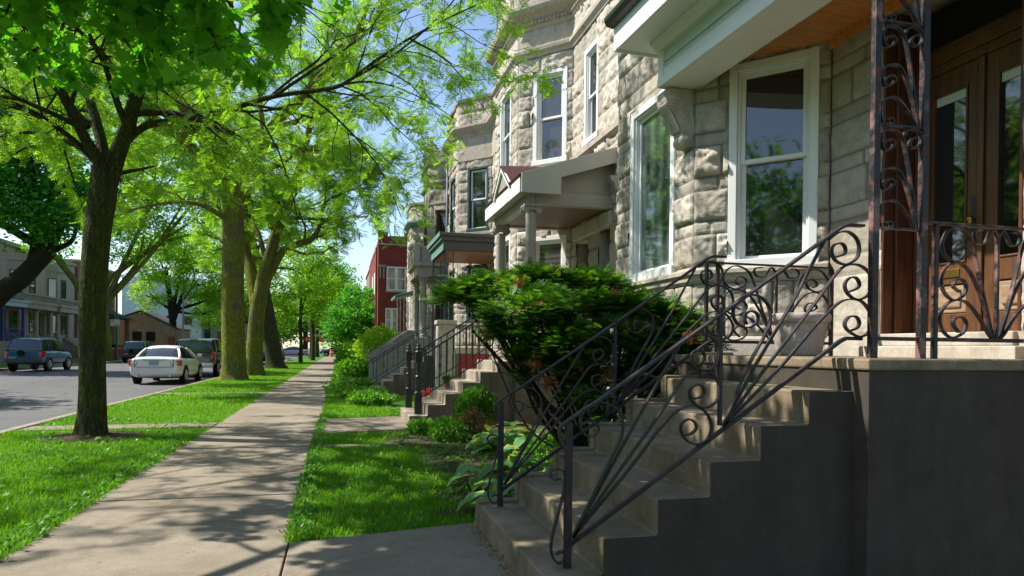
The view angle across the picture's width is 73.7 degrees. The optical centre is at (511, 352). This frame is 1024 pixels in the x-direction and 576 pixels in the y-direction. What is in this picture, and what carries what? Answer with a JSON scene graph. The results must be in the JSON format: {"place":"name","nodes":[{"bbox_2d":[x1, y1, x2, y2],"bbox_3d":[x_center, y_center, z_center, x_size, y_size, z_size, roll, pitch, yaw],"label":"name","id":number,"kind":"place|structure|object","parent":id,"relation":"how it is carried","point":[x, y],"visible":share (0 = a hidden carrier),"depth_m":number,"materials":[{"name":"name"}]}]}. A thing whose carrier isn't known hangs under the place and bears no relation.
{"place":"outdoors","nodes":[
{"label":"outdoors","id":0,"kind":"place"},
{"bbox_2d":[0,358,131,367],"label":"parkway turf","id":1,"kind":"structure","parent":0,"point":[5,365],"depth_m":43.50,"materials":[{"name":"green plant"}]},
{"bbox_2d":[0,54,143,308],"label":"maple tree","id":2,"kind":"object","parent":1,"relation":"on","point":[27,192],"visible":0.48,"depth_m":34.98,"materials":[{"name":"green plant"}]},
{"bbox_2d":[13,130,221,360],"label":"street tree","id":3,"kind":"object","parent":1,"relation":"on","point":[114,288],"visible":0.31,"depth_m":56.83,"materials":[{"name":"green plant"}]},
{"bbox_2d":[110,268,164,359],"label":"street lamp","id":4,"kind":"object","parent":1,"relation":"on","point":[115,322],"visible":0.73,"depth_m":59.28,"materials":[{"name":"green metal"}]},
{"bbox_2d":[119,223,246,333],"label":"street tree","id":5,"kind":"object","parent":1,"relation":"on","point":[184,262],"visible":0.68,"depth_m":82.97,"materials":[{"name":"green plant"}]},
{"bbox_2d":[182,287,207,338],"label":"street lamp","id":6,"kind":"object","parent":1,"relation":"on","point":[183,299],"visible":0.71,"depth_m":82.65,"materials":[{"name":"grey metal"}]},
{"bbox_2d":[65,259,131,347],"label":"brick house","id":7,"kind":"structure","parent":0,"point":[111,309],"depth_m":72.48,"materials":[{"name":"beige brick"}]},
{"bbox_2d":[19,422,217,430],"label":"garden path","id":8,"kind":"structure","parent":0,"point":[117,426],"depth_m":11.22,"materials":[{"name":"concrete"}]},
{"bbox_2d":[0,350,319,430],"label":"road","id":9,"kind":"structure","parent":0,"point":[27,396],"depth_m":22.49,"materials":[{"name":"grey asphalt"}]},
{"bbox_2d":[4,337,71,370],"bbox_3d":[-26.103,0.054,37.846,2.150,1.876,4.558,1,0,-14],"label":"parked car","id":10,"kind":"object","parent":9,"relation":"on","point":[47,353],"visible":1,"depth_m":36.06,"materials":[{"name":"blue paint"}]},
{"bbox_2d":[121,340,152,362],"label":"parked car","id":11,"kind":"object","parent":9,"relation":"on","point":[131,349],"visible":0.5,"depth_m":55.31,"materials":[{"name":"black paint"}]},
{"bbox_2d":[128,345,202,383],"bbox_3d":[-13.822,0.439,27.542,2.130,1.499,4.832,1,0,-14],"label":"parked car","id":12,"kind":"object","parent":9,"relation":"on","point":[158,362],"visible":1,"depth_m":25.78,"materials":[{"name":"white paint"}]},
{"bbox_2d":[175,338,221,375],"bbox_3d":[-15.460,0.196,34.208,2.220,1.872,5.494,1,0,-14],"label":"parked car","id":13,"kind":"object","parent":9,"relation":"on","point":[209,350],"visible":0.41,"depth_m":31.95,"materials":[{"name":"black paint"}]},
{"bbox_2d":[210,295,248,341],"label":"apartment block","id":14,"kind":"structure","parent":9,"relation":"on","point":[214,334],"depth_m":111.56,"materials":[{"name":"grey stone"}]},
{"bbox_2d":[191,273,297,333],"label":"street tree","id":15,"kind":"object","parent":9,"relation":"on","point":[247,305],"visible":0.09,"depth_m":104.79,"materials":[{"name":"green plant"}]},
{"bbox_2d":[284,347,307,355],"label":"parked car","id":16,"kind":"object","parent":9,"relation":"on","point":[291,351],"visible":0.42,"depth_m":100.89,"materials":[{"name":"silver metal"}]},
{"bbox_2d":[277,288,344,354],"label":"street tree","id":17,"kind":"object","parent":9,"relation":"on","point":[305,330],"visible":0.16,"depth_m":122.27,"materials":[{"name":"green plant"}]},
{"bbox_2d":[0,356,324,561],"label":"parkway turf","id":18,"kind":"structure","parent":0,"point":[305,359],"depth_m":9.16,"materials":[{"name":"green plant"}]},
{"bbox_2d":[37,430,147,443],"bbox_3d":[-6.092,1.210,9.953,1.500,0.070,1.489,1,0,-14],"label":"bare soil patch","id":19,"kind":"object","parent":18,"relation":"on","point":[71,437],"visible":0.42,"depth_m":9.68,"materials":[{"name":"brown soil"}]},
{"bbox_2d":[0,0,567,435],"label":"forked street tree","id":20,"kind":"object","parent":19,"relation":"on","point":[107,171],"visible":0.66,"depth_m":9.88,"materials":[{"name":"green plant"}]},
{"bbox_2d":[0,0,351,113],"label":"maple tree","id":21,"kind":"object","parent":18,"relation":"on","point":[203,35],"visible":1,"depth_m":5.91,"materials":[{"name":"green plant"}]},
{"bbox_2d":[0,0,423,380],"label":"mossy street tree","id":22,"kind":"object","parent":18,"relation":"on","point":[233,340],"visible":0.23,"depth_m":25.55,"materials":[{"name":"green plant"}]},
{"bbox_2d":[0,413,534,556],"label":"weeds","id":23,"kind":"object","parent":18,"relation":"on","point":[305,503],"visible":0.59,"depth_m":7.12,"materials":[{"name":"green plant"}]},
{"bbox_2d":[192,147,342,368],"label":"leaning street tree","id":24,"kind":"object","parent":18,"relation":"on","point":[274,359],"visible":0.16,"depth_m":41.31,"materials":[{"name":"green plant"}]},
{"bbox_2d":[177,25,403,375],"bbox_3d":[-10.383,-6.662,31.725,9.014,15.624,9.714,0,0,-43],"label":"twisted street tree","id":25,"kind":"object","parent":18,"relation":"on","point":[270,258],"visible":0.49,"depth_m":30.83,"materials":[{"name":"green plant"}]},
{"bbox_2d":[270,237,359,361],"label":"street tree","id":26,"kind":"object","parent":18,"relation":"on","point":[318,303],"visible":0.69,"depth_m":59.01,"materials":[{"name":"green plant"}]},
{"bbox_2d":[297,242,363,359],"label":"street tree","id":27,"kind":"object","parent":18,"relation":"on","point":[335,266],"visible":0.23,"depth_m":68.12,"materials":[{"name":"green plant"}]},
{"bbox_2d":[291,262,369,358],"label":"street tree","id":28,"kind":"object","parent":18,"relation":"on","point":[348,274],"visible":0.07,"depth_m":79.40,"materials":[{"name":"green plant"}]},
{"bbox_2d":[297,290,366,356],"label":"street tree","id":29,"kind":"object","parent":18,"relation":"on","point":[316,343],"depth_m":89.24,"materials":[{"name":"brown plant"}]},
{"bbox_2d":[0,356,335,575],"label":"sidewalk","id":30,"kind":"structure","parent":0,"point":[212,487],"depth_m":5.60,"materials":[{"name":"concrete"}]},
{"bbox_2d":[107,362,314,407],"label":"grass","id":31,"kind":"structure","parent":0,"point":[275,379],"depth_m":19.48,"materials":[{"name":"green plant"}]},
{"bbox_2d":[0,0,497,348],"label":"sky","id":32,"kind":"structure","parent":0,"point":[360,255],"materials":[{"name":"blue"}]},
{"bbox_2d":[283,348,352,541],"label":"ground","id":33,"kind":"structure","parent":0,"point":[328,356],"depth_m":139.57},
{"bbox_2d":[0,361,127,370],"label":"kerb","id":34,"kind":"structure","parent":33,"relation":"on","point":[7,369],"depth_m":42.00,"materials":[{"name":"concrete"}]},
{"bbox_2d":[0,356,303,434],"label":"kerb","id":35,"kind":"structure","parent":33,"relation":"on","point":[16,428],"depth_m":12.23,"materials":[{"name":"concrete"}]},
{"bbox_2d":[121,275,211,337],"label":"apartment block","id":36,"kind":"structure","parent":33,"relation":"on","point":[127,308],"depth_m":107.71,"materials":[{"name":"grey paint"}]},
{"bbox_2d":[314,443,395,447],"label":"garden path","id":37,"kind":"structure","parent":0,"point":[384,444],"depth_m":9.31,"materials":[{"name":"concrete"}]},
{"bbox_2d":[319,369,398,417],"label":"grass","id":38,"kind":"structure","parent":0,"point":[343,406],"depth_m":14.62,"materials":[{"name":"green plant"}]},
{"bbox_2d":[319,416,407,433],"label":"garden path","id":39,"kind":"structure","parent":0,"point":[370,424],"depth_m":11.78,"materials":[{"name":"concrete"}]},
{"bbox_2d":[369,233,407,347],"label":"brick building","id":40,"kind":"structure","parent":0,"point":[388,273],"depth_m":45.60,"materials":[{"name":"red brick"}]},
{"bbox_2d":[385,308,397,331],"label":"window","id":41,"kind":"structure","parent":40,"relation":"in","point":[391,314],"depth_m":45.55,"materials":[{"name":"white glass"}]},
{"bbox_2d":[386,266,405,290],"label":"window","id":42,"kind":"structure","parent":40,"relation":"in","point":[396,276],"depth_m":45.61,"materials":[{"name":"white paint"}]},
{"bbox_2d":[282,522,514,575],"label":"garden path","id":43,"kind":"structure","parent":0,"point":[450,550],"depth_m":4.39,"materials":[{"name":"concrete"}]},
{"bbox_2d":[460,521,511,575],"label":"leaf litter","id":44,"kind":"object","parent":43,"relation":"on","point":[494,548],"visible":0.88,"depth_m":4.52,"materials":[{"name":"brown plant"}]},
{"bbox_2d":[282,370,564,546],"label":"garden turf","id":45,"kind":"structure","parent":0,"point":[397,405],"depth_m":6.54,"materials":[{"name":"green plant"}]},
{"bbox_2d":[317,281,374,353],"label":"garden tree","id":46,"kind":"object","parent":45,"relation":"on","point":[351,318],"visible":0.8,"depth_m":48.34,"materials":[{"name":"green plant"}]},
{"bbox_2d":[322,375,377,389],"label":"garden plant","id":47,"kind":"object","parent":45,"relation":"on","point":[339,381],"visible":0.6,"depth_m":20.97,"materials":[{"name":"green plant"}]},
{"bbox_2d":[332,340,367,371],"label":"young shrub","id":48,"kind":"object","parent":45,"relation":"on","point":[343,352],"visible":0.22,"depth_m":32.73,"materials":[{"name":"green plant"}]},
{"bbox_2d":[333,356,368,379],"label":"young shrub","id":49,"kind":"object","parent":45,"relation":"on","point":[359,366],"visible":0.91,"depth_m":26.83,"materials":[{"name":"green plant"}]},
{"bbox_2d":[323,381,388,397],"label":"garden plant","id":50,"kind":"object","parent":45,"relation":"on","point":[345,391],"visible":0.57,"depth_m":17.86,"materials":[{"name":"green plant"}]},
{"bbox_2d":[348,323,397,360],"bbox_3d":[-5.799,-0.065,29.772,2.620,2.512,2.634,1,0,-14],"label":"young shrub","id":51,"kind":"object","parent":45,"relation":"on","point":[369,341],"visible":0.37,"depth_m":29.32,"materials":[{"name":"green plant"}]},
{"bbox_2d":[345,388,400,405],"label":"garden plant","id":52,"kind":"object","parent":45,"relation":"on","point":[368,396],"visible":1,"depth_m":15.57,"materials":[{"name":"green plant"}]},
{"bbox_2d":[365,330,426,382],"bbox_3d":[-4.073,0.153,27.543,3.580,2.070,2.600,1,0,-14],"label":"front stoop","id":53,"kind":"object","parent":45,"relation":"on","point":[395,340],"visible":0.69,"depth_m":26.13,"materials":[{"name":"concrete"}]},
{"bbox_2d":[391,201,423,330],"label":"greystone house","id":54,"kind":"structure","parent":45,"relation":"on","point":[413,227],"depth_m":36.71,"materials":[{"name":"grey stone"}]},
{"bbox_2d":[407,136,448,348],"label":"greystone house","id":55,"kind":"structure","parent":45,"relation":"on","point":[420,263],"depth_m":28.99,"materials":[{"name":"grey stone"}]},
{"bbox_2d":[434,286,447,328],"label":"window","id":56,"kind":"structure","parent":55,"relation":"in","point":[437,308],"depth_m":29.24,"materials":[{"name":"black glass"}]},
{"bbox_2d":[435,209,448,235],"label":"window","id":57,"kind":"structure","parent":55,"relation":"in","point":[440,214],"depth_m":29.19,"materials":[{"name":"black glass"}]},
{"bbox_2d":[371,320,493,394],"bbox_3d":[-2.236,0.166,20.116,3.650,2.170,2.700,1,0,-14],"label":"front stoop","id":58,"kind":"object","parent":45,"relation":"on","point":[396,383],"visible":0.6,"depth_m":19.05,"materials":[{"name":"concrete"}]},
{"bbox_2d":[367,326,427,382],"bbox_3d":[-3.480,0.037,20.781,1.831,1.769,0.050,1,0,-14],"label":"stair railing","id":59,"kind":"object","parent":58,"relation":"on","point":[393,353],"visible":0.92,"depth_m":20.74,"materials":[{"name":"black metal"}]},
{"bbox_2d":[370,324,432,384],"bbox_3d":[-3.162,0.047,19.624,1.781,1.769,0.050,1,0,-14],"label":"stair railing","id":60,"kind":"object","parent":58,"relation":"on","point":[397,356],"visible":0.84,"depth_m":19.56,"materials":[{"name":"black metal"}]},
{"bbox_2d":[455,325,493,345],"bbox_3d":[-0.912,-0.482,19.207,1.380,0.585,0.050,1,0,-14],"label":"porch railing","id":61,"kind":"object","parent":58,"relation":"on","point":[469,336],"visible":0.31,"depth_m":19.12,"materials":[{"name":"black metal"}]},
{"bbox_2d":[460,355,488,376],"bbox_3d":[-1.001,0.361,19.078,0.900,0.620,0.019,1,0,-14],"label":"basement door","id":62,"kind":"structure","parent":58,"relation":"in","point":[462,357],"depth_m":19.02,"materials":[{"name":"red paint"}]},
{"bbox_2d":[427,92,496,347],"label":"greystone house","id":63,"kind":"structure","parent":45,"relation":"on","point":[464,243],"depth_m":21.70,"materials":[{"name":"beige stone"}]},
{"bbox_2d":[450,175,455,231],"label":"window","id":64,"kind":"structure","parent":63,"relation":"in","point":[452,197],"depth_m":23.52,"materials":[{"name":"white paint"}]},
{"bbox_2d":[465,264,487,322],"bbox_3d":[-1.083,-1.873,21.719,0.860,1.845,0.180,1,0,34],"label":"window","id":65,"kind":"structure","parent":63,"relation":"in","point":[470,267],"depth_m":21.81,"materials":[{"name":"white paint"}]},
{"bbox_2d":[466,165,488,231],"bbox_3d":[-1.057,-4.893,21.708,0.860,2.045,0.180,1,0,34],"label":"window","id":66,"kind":"structure","parent":63,"relation":"in","point":[478,179],"depth_m":21.78,"materials":[{"name":"white paint"}]},
{"bbox_2d":[400,350,601,426],"bbox_3d":[-0.311,0.633,12.922,3.429,1.360,2.200,1,0,-14],"label":"front stoop","id":67,"kind":"object","parent":45,"relation":"on","point":[439,402],"visible":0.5,"depth_m":11.93,"materials":[{"name":"concrete"}]},
{"bbox_2d":[405,316,491,407],"bbox_3d":[-1.227,0.042,13.408,1.731,2.043,0.150,1,0,-14],"label":"stair railing","id":68,"kind":"object","parent":67,"relation":"on","point":[408,388],"visible":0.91,"depth_m":13.27,"materials":[{"name":"black metal"}]},
{"bbox_2d":[414,304,501,413],"bbox_3d":[-0.890,0.052,12.152,1.691,2.043,0.150,1,0,-14],"label":"stair railing","id":69,"kind":"object","parent":67,"relation":"on","point":[418,396],"visible":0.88,"depth_m":12.01,"materials":[{"name":"black metal"}]},
{"bbox_2d":[484,0,619,409],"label":"greystone house","id":70,"kind":"structure","parent":45,"relation":"on","point":[554,192],"depth_m":13.56,"materials":[{"name":"beige stone"}]},
{"bbox_2d":[500,86,511,165],"bbox_3d":[-0.089,-5.044,15.797,0.200,2.015,1.090,1,0,-14],"label":"window","id":71,"kind":"structure","parent":70,"relation":"in","point":[505,117],"depth_m":16.12,"materials":[{"name":"white paint"}]},
{"bbox_2d":[506,234,511,307],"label":"window","id":72,"kind":"structure","parent":70,"relation":"in","point":[508,248],"depth_m":15.71,"materials":[{"name":"white paint"}]},
{"bbox_2d":[531,65,567,165],"bbox_3d":[0.819,-4.945,14.327,0.860,1.975,0.180,1,0,34],"label":"window","id":73,"kind":"structure","parent":70,"relation":"in","point":[550,119],"depth_m":14.37,"materials":[{"name":"white paint"}]},
{"bbox_2d":[536,234,566,270],"bbox_3d":[0.782,-1.650,14.346,0.900,1.605,0.180,1,0,34],"label":"window","id":74,"kind":"structure","parent":70,"relation":"in","point":[549,249],"depth_m":14.33,"materials":[{"name":"white paint"}]},
{"bbox_2d":[582,35,599,147],"bbox_3d":[1.563,-4.934,12.966,0.200,1.865,0.800,1,0,-14],"label":"window","id":75,"kind":"structure","parent":70,"relation":"in","point":[591,73],"depth_m":13.16,"materials":[{"name":"white paint"}]},
{"bbox_2d":[604,0,1023,421],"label":"greystone house","id":76,"kind":"structure","parent":45,"relation":"on","point":[743,131],"depth_m":6.59,"materials":[{"name":"beige stone"}]},
{"bbox_2d":[627,89,676,281],"bbox_3d":[1.757,-2.010,8.362,0.200,2.215,1.260,1,0,-14],"label":"window","id":77,"kind":"structure","parent":76,"relation":"in","point":[652,240],"depth_m":8.52,"materials":[{"name":"white paint"}]},
{"bbox_2d":[724,46,819,267],"bbox_3d":[2.658,-1.935,6.950,0.910,2.130,0.180,1,0,34],"label":"window","id":78,"kind":"structure","parent":76,"relation":"in","point":[773,165],"depth_m":6.98,"materials":[{"name":"white paint"}]},
{"bbox_2d":[926,59,977,332],"bbox_3d":[3.652,-1.266,5.718,0.125,2.200,0.586,1,0,-14],"label":"door","id":79,"kind":"structure","parent":76,"relation":"in","point":[954,93],"depth_m":5.70,"materials":[{"name":"brown wood"}]},
{"bbox_2d":[981,39,1021,331],"bbox_3d":[3.827,-1.261,5.158,0.060,2.200,0.571,1,0,-14],"label":"door","id":80,"kind":"structure","parent":76,"relation":"in","point":[1003,65],"depth_m":5.28,"materials":[{"name":"brown wood"}]},
{"bbox_2d":[378,425,563,517],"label":"garden soil","id":81,"kind":"structure","parent":0,"point":[453,463],"depth_m":8.27,"materials":[{"name":"brown soil"}]},
{"bbox_2d":[404,417,432,434],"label":"garden plant","id":82,"kind":"object","parent":81,"relation":"on","point":[417,426],"visible":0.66,"depth_m":10.36,"materials":[{"name":"green plant"}]},
{"bbox_2d":[427,414,473,442],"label":"garden plant","id":83,"kind":"object","parent":81,"relation":"on","point":[436,432],"visible":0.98,"depth_m":9.68,"materials":[{"name":"green plant"}]},
{"bbox_2d":[453,383,497,437],"bbox_3d":[-0.514,0.842,9.935,0.709,0.803,0.637,1,0,-14],"label":"boxwood","id":84,"kind":"object","parent":81,"relation":"on","point":[473,396],"visible":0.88,"depth_m":9.79,"materials":[{"name":"green plant"}]},
{"bbox_2d":[447,459,519,490],"bbox_3d":[-0.245,1.179,6.454,0.749,0.392,0.642,1,0,-14],"label":"hosta","id":85,"kind":"object","parent":81,"relation":"on","point":[462,469],"visible":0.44,"depth_m":6.30,"materials":[{"name":"green plant"}]},
{"bbox_2d":[466,421,531,456],"bbox_3d":[-0.128,1.149,8.789,0.968,0.543,0.900,1,0,36],"label":"hosta","id":86,"kind":"object","parent":81,"relation":"on","point":[511,436],"visible":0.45,"depth_m":8.71,"materials":[{"name":"green plant"}]},
{"bbox_2d":[456,457,545,512],"bbox_3d":[0.037,1.165,5.715,0.816,0.517,0.834,1,0,40],"label":"hosta","id":87,"kind":"object","parent":81,"relation":"on","point":[473,495],"visible":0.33,"depth_m":5.67,"materials":[{"name":"green plant"}]},
{"bbox_2d":[474,448,552,490],"bbox_3d":[0.136,1.176,6.623,1.041,0.464,0.954,1,0,-14],"label":"hosta","id":88,"kind":"object","parent":81,"relation":"on","point":[485,469],"visible":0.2,"depth_m":6.44,"materials":[{"name":"green plant"}]},
{"bbox_2d":[504,426,544,454],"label":"hosta","id":89,"kind":"object","parent":81,"relation":"on","point":[518,442],"visible":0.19,"depth_m":8.52,"materials":[{"name":"green plant"}]},
{"bbox_2d":[504,438,551,463],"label":"hosta","id":90,"kind":"object","parent":81,"relation":"on","point":[507,447],"visible":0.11,"depth_m":7.57,"materials":[{"name":"green plant"}]},
{"bbox_2d":[510,461,550,496],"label":"hosta","id":91,"kind":"object","parent":81,"relation":"on","point":[528,463],"visible":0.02,"depth_m":6.00,"materials":[{"name":"green plant"}]},
{"bbox_2d":[515,437,559,470],"bbox_3d":[0.356,1.142,7.426,0.650,0.459,0.706,1,0,-14],"label":"garden plant","id":92,"kind":"object","parent":81,"relation":"on","point":[542,445],"visible":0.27,"depth_m":7.34,"materials":[{"name":"green plant"}]},
{"bbox_2d":[414,255,737,447],"bbox_3d":[0.549,0.109,7.309,3.061,2.526,3.478,1,0,-14],"label":"yew shrub","id":93,"kind":"object","parent":81,"relation":"on","point":[539,291],"visible":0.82,"depth_m":6.34,"materials":[{"name":"green plant"}]},
{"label":"garden turf","id":94,"kind":"structure","parent":0,"visible":0},
{"bbox_2d":[475,352,1023,575],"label":"front stoop","id":95,"kind":"object","parent":94,"relation":"on","point":[860,466],"visible":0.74,"depth_m":3.84,"materials":[{"name":"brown concrete"}]},
{"bbox_2d":[486,255,733,506],"bbox_3d":[0.794,0.184,5.214,2.007,1.930,0.042,1,0,-14],"label":"stair railing","id":96,"kind":"object","parent":95,"relation":"on","point":[623,399],"visible":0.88,"depth_m":5.17,"materials":[{"name":"black metal"}]},
{"bbox_2d":[548,223,867,568],"bbox_3d":[1.173,0.197,3.825,2.007,1.930,0.042,1,0,-14],"label":"stair railing","id":97,"kind":"object","parent":95,"relation":"on","point":[736,407],"visible":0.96,"depth_m":3.79,"materials":[{"name":"black metal"}]},
{"bbox_2d":[703,262,833,355],"bbox_3d":[2.207,-0.364,5.834,1.245,0.781,0.044,1,0,-14],"label":"porch railing","id":98,"kind":"object","parent":95,"relation":"on","point":[829,331],"visible":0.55,"depth_m":5.80,"materials":[{"name":"black metal"}]},
{"bbox_2d":[771,312,831,355],"bbox_3d":[2.289,-0.145,5.444,0.472,0.335,0.472,1,0,-14],"label":"flower pot","id":99,"kind":"object","parent":95,"relation":"on","point":[812,344],"visible":0.69,"depth_m":5.28,"materials":[{"name":"paint"}]},
{"bbox_2d":[867,0,930,358],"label":"iron porch post","id":100,"kind":"object","parent":95,"relation":"on","point":[920,16],"visible":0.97,"depth_m":4.03,"materials":[{"name":"black metal"}]},
{"bbox_2d":[878,221,1023,358],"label":"porch railing","id":101,"kind":"object","parent":95,"relation":"on","point":[995,333],"visible":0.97,"depth_m":4.16,"materials":[{"name":"metal"}]},
{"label":"far garden turf","id":102,"kind":"structure","parent":0,"visible":0},
{"bbox_2d":[0,299,30,361],"bbox_3d":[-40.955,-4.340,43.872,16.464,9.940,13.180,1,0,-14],"label":"porch","id":103,"kind":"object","parent":102,"relation":"on","point":[22,305],"visible":0.66,"depth_m":48.91,"materials":[{"name":"grey brick"}]},
{"bbox_2d":[0,238,58,340],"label":"greystone house","id":104,"kind":"structure","parent":102,"relation":"on","point":[11,259],"depth_m":53.96,"materials":[{"name":"grey stone"}]},
{"bbox_2d":[9,311,16,332],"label":"window","id":105,"kind":"structure","parent":104,"relation":"in","point":[12,314],"depth_m":53.53,"materials":[{"name":"green glass"}]},
{"bbox_2d":[29,312,33,332],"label":"window","id":106,"kind":"structure","parent":104,"relation":"in","point":[31,314],"depth_m":55.37,"materials":[{"name":"grey glass"}]},
{"bbox_2d":[39,260,77,358],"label":"greystone house","id":107,"kind":"structure","parent":102,"relation":"on","point":[56,282],"depth_m":60.79,"materials":[{"name":"grey stone"}]},
{"bbox_2d":[39,313,44,336],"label":"door","id":108,"kind":"structure","parent":107,"relation":"in","point":[41,316],"depth_m":59.34,"materials":[{"name":"brown wood"}]},
{"bbox_2d":[48,278,56,296],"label":"window","id":109,"kind":"structure","parent":107,"relation":"in","point":[52,283],"depth_m":60.62,"materials":[{"name":"grey plastic"}]},
{"bbox_2d":[118,310,190,345],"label":"brick garage","id":110,"kind":"structure","parent":102,"relation":"on","point":[154,329],"depth_m":82.82,"materials":[{"name":"brown brick"}]},
{"bbox_2d":[132,331,141,340],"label":"window","id":111,"kind":"structure","parent":110,"relation":"in","point":[136,335],"depth_m":82.36,"materials":[{"name":"black glass"}]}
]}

